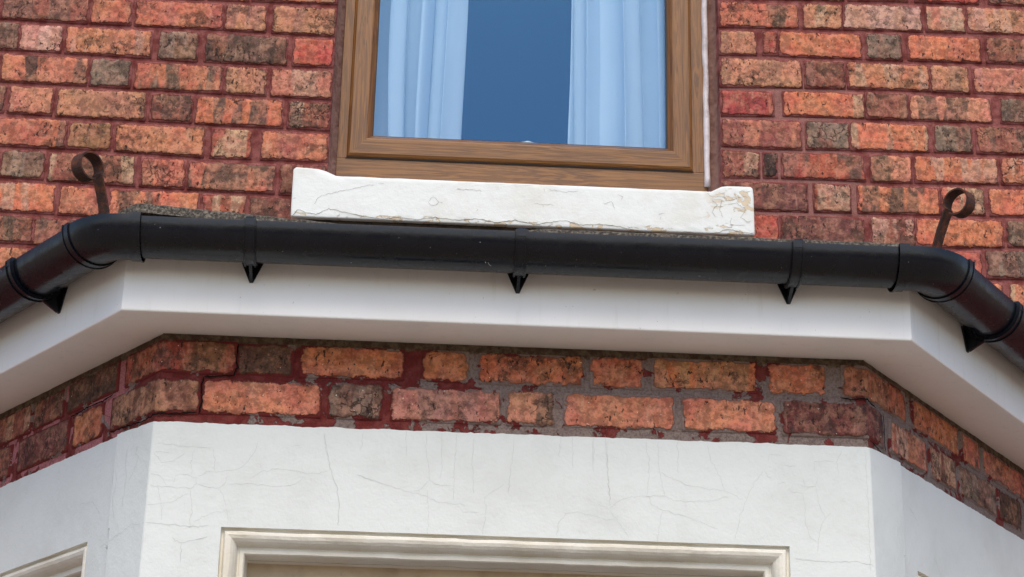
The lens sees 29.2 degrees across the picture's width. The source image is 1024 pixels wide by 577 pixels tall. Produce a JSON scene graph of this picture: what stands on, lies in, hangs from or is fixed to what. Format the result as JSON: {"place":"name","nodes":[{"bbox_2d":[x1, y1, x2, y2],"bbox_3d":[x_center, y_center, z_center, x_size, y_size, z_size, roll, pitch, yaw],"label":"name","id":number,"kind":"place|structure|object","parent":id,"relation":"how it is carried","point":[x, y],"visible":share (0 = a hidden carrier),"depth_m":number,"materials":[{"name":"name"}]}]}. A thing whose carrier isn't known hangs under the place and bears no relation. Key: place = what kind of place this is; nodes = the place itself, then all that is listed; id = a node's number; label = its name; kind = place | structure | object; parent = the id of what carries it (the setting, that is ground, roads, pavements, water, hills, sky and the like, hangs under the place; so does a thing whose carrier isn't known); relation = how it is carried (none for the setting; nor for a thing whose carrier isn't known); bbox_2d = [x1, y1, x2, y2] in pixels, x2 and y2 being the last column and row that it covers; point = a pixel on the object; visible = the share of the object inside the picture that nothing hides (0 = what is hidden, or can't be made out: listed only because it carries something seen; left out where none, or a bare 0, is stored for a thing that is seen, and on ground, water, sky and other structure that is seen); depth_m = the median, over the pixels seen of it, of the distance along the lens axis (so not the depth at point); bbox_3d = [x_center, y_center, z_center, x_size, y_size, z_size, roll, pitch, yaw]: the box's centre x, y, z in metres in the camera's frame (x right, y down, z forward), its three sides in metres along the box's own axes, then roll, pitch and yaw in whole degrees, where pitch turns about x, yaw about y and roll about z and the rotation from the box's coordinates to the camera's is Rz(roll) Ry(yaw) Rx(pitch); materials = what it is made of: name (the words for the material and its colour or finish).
{"place":"outdoors","nodes":[
{"label":"outdoors","id":0,"kind":"place"},
{"label":"ground","id":1,"kind":"structure","parent":0,"visible":0},
{"bbox_2d":[0,333,1023,576],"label":"bay wall","id":2,"kind":"structure","parent":1,"relation":"on","point":[175,455],"depth_m":3.87,"materials":[{"name":"brick"}]},
{"bbox_2d":[247,564,643,576],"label":"downstairs window","id":3,"kind":"structure","parent":2,"relation":"attached to","point":[264,570],"depth_m":3.84,"materials":[{"name":"beige glass"}]},
{"bbox_2d":[0,259,1023,469],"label":"roof fascia","id":4,"kind":"structure","parent":2,"relation":"on","point":[912,342],"depth_m":3.86,"materials":[{"name":"white plastic"}]},
{"bbox_2d":[119,203,898,246],"bbox_3d":[-0.002,0.026,4.347,2.940,0.117,0.940,2,-22,-2],"label":"felt roofing","id":5,"kind":"object","parent":4,"relation":"on","point":[155,210],"visible":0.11,"depth_m":3.89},
{"bbox_2d":[71,151,109,213],"bbox_3d":[-0.848,-0.201,3.962,0.029,0.146,0.093,-15,-27,36],"label":"iron scroll","id":6,"kind":"object","parent":5,"relation":"on","point":[81,175],"visible":0.94,"depth_m":3.97,"materials":[{"name":"brown metal"}]},
{"bbox_2d":[932,188,975,248],"bbox_3d":[0.904,-0.130,4.034,0.029,0.145,0.100,21,-29,-40],"label":"iron scroll","id":7,"kind":"object","parent":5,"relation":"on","point":[951,196],"visible":0.94,"depth_m":4.04,"materials":[{"name":"brown metal"}]},
{"bbox_2d":[0,212,1023,371],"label":"gutter","id":8,"kind":"object","parent":4,"relation":"attached to","point":[979,306],"visible":1,"depth_m":3.77,"materials":[{"name":"black plastic"}]},
{"bbox_2d":[0,0,1023,304],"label":"house wall","id":9,"kind":"structure","parent":1,"relation":"on","point":[870,120],"depth_m":5.04,"materials":[{"name":"brick"}]},
{"bbox_2d":[461,0,571,143],"bbox_3d":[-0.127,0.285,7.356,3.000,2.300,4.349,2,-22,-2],"label":"window pane","id":10,"kind":"structure","parent":9,"relation":"attached to","point":[517,73],"depth_m":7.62,"materials":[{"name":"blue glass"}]},
{"bbox_2d":[335,0,710,191],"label":"upstairs window","id":11,"kind":"structure","parent":9,"relation":"attached to","point":[680,160],"depth_m":5.08,"materials":[{"name":"brown wood"}]},
{"bbox_2d":[373,0,468,139],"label":"curtain","id":12,"kind":"object","parent":11,"relation":"hanging from","point":[421,60],"visible":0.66,"depth_m":5.26,"materials":[{"name":"fabric"}]},
{"bbox_2d":[568,0,664,147],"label":"curtain","id":13,"kind":"object","parent":11,"relation":"hanging from","point":[617,89],"visible":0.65,"depth_m":5.29,"materials":[{"name":"fabric"}]},
{"bbox_2d":[291,167,754,236],"bbox_3d":[0.026,-0.184,4.945,1.154,0.156,0.138,2,-22,-2],"label":"window sill","id":14,"kind":"structure","parent":9,"relation":"attached to","point":[318,195],"depth_m":4.88,"materials":[{"name":"stone"}]}
]}

